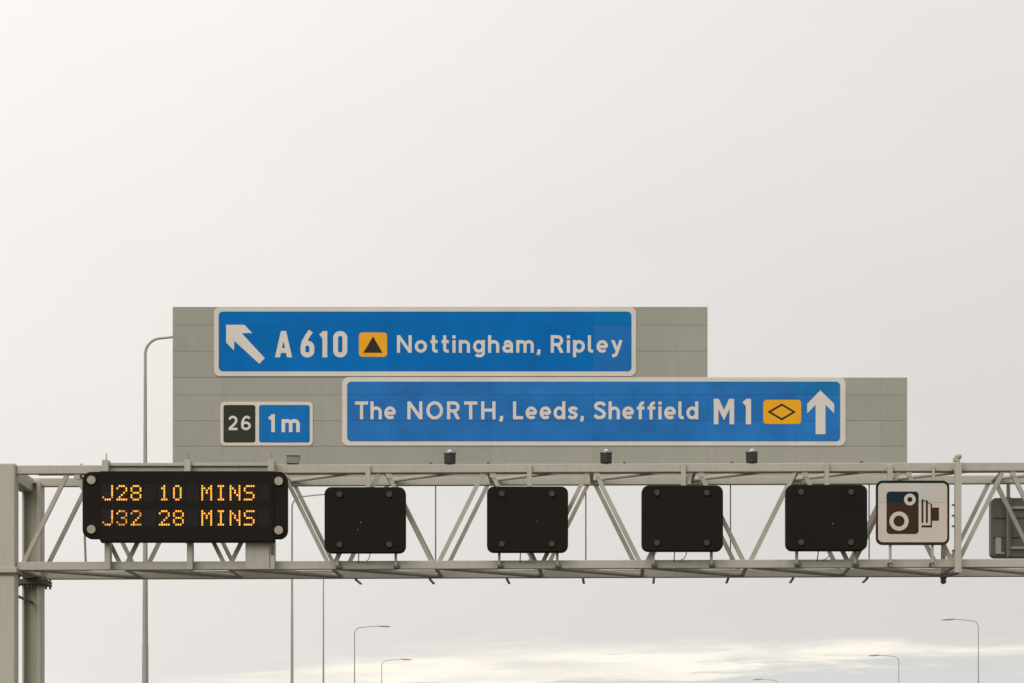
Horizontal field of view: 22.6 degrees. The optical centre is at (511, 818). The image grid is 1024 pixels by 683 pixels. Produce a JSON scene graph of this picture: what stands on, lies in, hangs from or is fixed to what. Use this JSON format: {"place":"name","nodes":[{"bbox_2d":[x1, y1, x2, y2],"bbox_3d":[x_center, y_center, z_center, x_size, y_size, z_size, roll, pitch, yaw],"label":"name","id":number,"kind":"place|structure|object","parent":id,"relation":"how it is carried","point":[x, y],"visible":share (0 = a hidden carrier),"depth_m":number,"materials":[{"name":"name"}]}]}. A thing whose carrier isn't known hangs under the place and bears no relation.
{"place":"outdoors","nodes":[
{"label":"outdoors","id":0,"kind":"place"},
{"bbox_2d":[0,0,1023,682],"label":"sky","id":1,"kind":"structure","parent":0,"point":[839,184],"materials":[{"name":"white"}]},
{"label":"ground","id":2,"kind":"structure","parent":0,"visible":0},
{"bbox_2d":[142,336,172,682],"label":"street lamp","id":3,"kind":"object","parent":2,"relation":"on","point":[145,631],"visible":0.7,"depth_m":71.63,"materials":[{"name":"grey metal"}]},
{"bbox_2d":[290,494,323,682],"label":"street lamp","id":4,"kind":"object","parent":2,"relation":"on","point":[292,675],"visible":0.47,"depth_m":106.82,"materials":[{"name":"grey metal"}]},
{"bbox_2d":[322,579,323,682],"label":"street lamp","id":5,"kind":"object","parent":2,"relation":"on","point":[323,632],"visible":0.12,"depth_m":135.41,"materials":[{"name":"grey metal"}]},
{"bbox_2d":[354,625,389,682],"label":"street lamp","id":6,"kind":"object","parent":2,"relation":"on","point":[354,643],"visible":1,"depth_m":179.96,"materials":[{"name":"grey metal"}]},
{"bbox_2d":[381,658,410,682],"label":"street lamp","id":7,"kind":"object","parent":2,"relation":"on","point":[388,660],"visible":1,"depth_m":217.36,"materials":[{"name":"grey metal"}]},
{"bbox_2d":[0,461,1023,682],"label":"sign gantry","id":8,"kind":"object","parent":2,"relation":"on","point":[35,571],"visible":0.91,"depth_m":60.16,"materials":[{"name":"metal"}]},
{"bbox_2d":[82,453,287,570],"bbox_3d":[-7.600,-7.179,59.766,4.760,2.727,0.668,0,0,0],"label":"message sign","id":9,"kind":"object","parent":8,"relation":"attached to","point":[190,503],"visible":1,"depth_m":59.45,"materials":[{"name":"black metal"}]},
{"bbox_2d":[101,475,272,538],"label":"display window","id":10,"kind":"structure","parent":9,"relation":"in","point":[107,532],"depth_m":59.45,"materials":[{"name":"black glass"}]},
{"bbox_2d":[286,455,299,464],"bbox_3d":[-5.139,-8.423,60.130,0.320,0.232,0.260,0,0,0],"label":"floodlight box","id":11,"kind":"object","parent":8,"relation":"on","point":[292,459],"visible":1,"depth_m":60.03,"materials":[{"name":"grey metal"}]},
{"bbox_2d":[324,465,405,568],"bbox_3d":[-3.418,-7.070,59.757,1.890,2.416,0.479,0,0,0],"label":"lane signal","id":12,"kind":"object","parent":8,"relation":"attached to","point":[368,519],"visible":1,"depth_m":59.55,"materials":[{"name":"paint"}]},
{"bbox_2d":[345,497,384,541],"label":"display window","id":13,"kind":"structure","parent":12,"relation":"in","point":[370,511],"depth_m":59.55,"materials":[{"name":"black glass"}]},
{"bbox_2d":[443,450,456,463],"bbox_3d":[-1.458,-8.490,60.100,0.302,0.345,0.302,0,0,38],"label":"sign light","id":14,"kind":"object","parent":8,"relation":"attached to","point":[449,456],"visible":1,"depth_m":59.99,"materials":[{"name":"grey plastic"}]},
{"bbox_2d":[487,465,567,567],"bbox_3d":[0.361,-7.084,59.757,1.890,2.416,0.479,0,0,0],"label":"lane signal","id":15,"kind":"object","parent":8,"relation":"attached to","point":[529,518],"visible":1,"depth_m":59.55,"materials":[{"name":"paint"}]},
{"bbox_2d":[507,497,547,541],"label":"display window","id":16,"kind":"structure","parent":15,"relation":"in","point":[523,513],"depth_m":59.55,"materials":[{"name":"black glass"}]},
{"bbox_2d":[173,307,906,476],"bbox_3d":[0.682,-10.350,62.580,17.933,4.304,0.160,0,0,0],"label":"sign backing board","id":17,"kind":"object","parent":8,"relation":"attached to","point":[671,341],"visible":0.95,"depth_m":62.50,"materials":[{"name":"paint"}]},
{"bbox_2d":[220,402,312,445],"bbox_3d":[-5.989,-9.646,62.480,2.258,1.068,0.032,0,0,0],"label":"junction sign","id":18,"kind":"object","parent":17,"relation":"attached to","point":[266,423],"visible":1,"depth_m":62.47,"materials":[{"name":"blue plastic"}]},
{"bbox_2d":[214,307,635,375],"bbox_3d":[-2.122,-11.646,62.478,10.300,1.683,0.035,0,0,0],"label":"direction sign","id":19,"kind":"object","parent":17,"relation":"attached to","point":[424,341],"visible":1,"depth_m":62.47,"materials":[{"name":"blue plastic"}]},
{"bbox_2d":[342,377,845,445],"bbox_3d":[1.999,-9.944,62.478,12.287,1.670,0.035,0,0,0],"label":"direction sign","id":20,"kind":"object","parent":17,"relation":"attached to","point":[593,411],"visible":1,"depth_m":62.47,"materials":[{"name":"blue plastic"}]},
{"bbox_2d":[600,449,612,463],"bbox_3d":[2.208,-8.501,60.100,0.302,0.345,0.302,0,0,38],"label":"sign light","id":21,"kind":"object","parent":8,"relation":"attached to","point":[605,456],"visible":1,"depth_m":59.98,"materials":[{"name":"paint"}]},
{"bbox_2d":[641,464,722,566],"bbox_3d":[3.966,-7.108,59.757,1.890,2.416,0.479,0,0,0],"label":"lane signal","id":22,"kind":"object","parent":8,"relation":"attached to","point":[683,517],"visible":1,"depth_m":59.55,"materials":[{"name":"paint"}]},
{"bbox_2d":[662,496,702,540],"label":"display window","id":23,"kind":"structure","parent":22,"relation":"in","point":[682,516],"depth_m":59.55,"materials":[{"name":"black glass"}]},
{"bbox_2d":[745,449,758,462],"bbox_3d":[5.628,-8.511,60.100,0.302,0.345,0.302,0,0,38],"label":"sign light","id":24,"kind":"object","parent":8,"relation":"attached to","point":[751,456],"visible":1,"depth_m":59.99,"materials":[{"name":"paint"}]},
{"bbox_2d":[785,463,866,566],"bbox_3d":[7.321,-7.122,59.757,1.890,2.416,0.479,0,0,0],"label":"lane signal","id":25,"kind":"object","parent":8,"relation":"attached to","point":[826,517],"visible":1,"depth_m":59.55,"materials":[{"name":"paint"}]},
{"bbox_2d":[807,495,846,539],"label":"display window","id":26,"kind":"structure","parent":25,"relation":"in","point":[822,510],"depth_m":59.55,"materials":[{"name":"black glass"}]},
{"bbox_2d":[876,465,948,565],"bbox_3d":[9.343,-7.092,59.842,1.715,2.388,0.307,0,0,0],"label":"speed camera sign","id":27,"kind":"object","parent":8,"relation":"attached to","point":[912,512],"visible":1,"depth_m":59.70,"materials":[{"name":"metal"}]},
{"bbox_2d":[940,454,961,583],"bbox_3d":[10.375,-7.068,60.499,0.247,2.908,1.572,0,0,-2],"label":"clamped pole","id":28,"kind":"object","parent":8,"relation":"attached to","point":[957,516],"visible":0.95,"depth_m":59.73,"materials":[{"name":"metal"}]},
{"bbox_2d":[989,484,1023,558],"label":"message sign","id":29,"kind":"object","parent":8,"relation":"attached to","point":[997,529],"visible":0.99,"depth_m":62.75,"materials":[{"name":"metal"}]},
{"bbox_2d":[868,654,898,682],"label":"street lamp","id":30,"kind":"object","parent":2,"relation":"on","point":[891,656],"visible":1,"depth_m":212.03,"materials":[{"name":"grey metal"}]},
{"bbox_2d":[941,618,978,682],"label":"street lamp","id":31,"kind":"object","parent":2,"relation":"on","point":[978,639],"visible":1,"depth_m":173.79,"materials":[{"name":"grey metal"}]}
]}

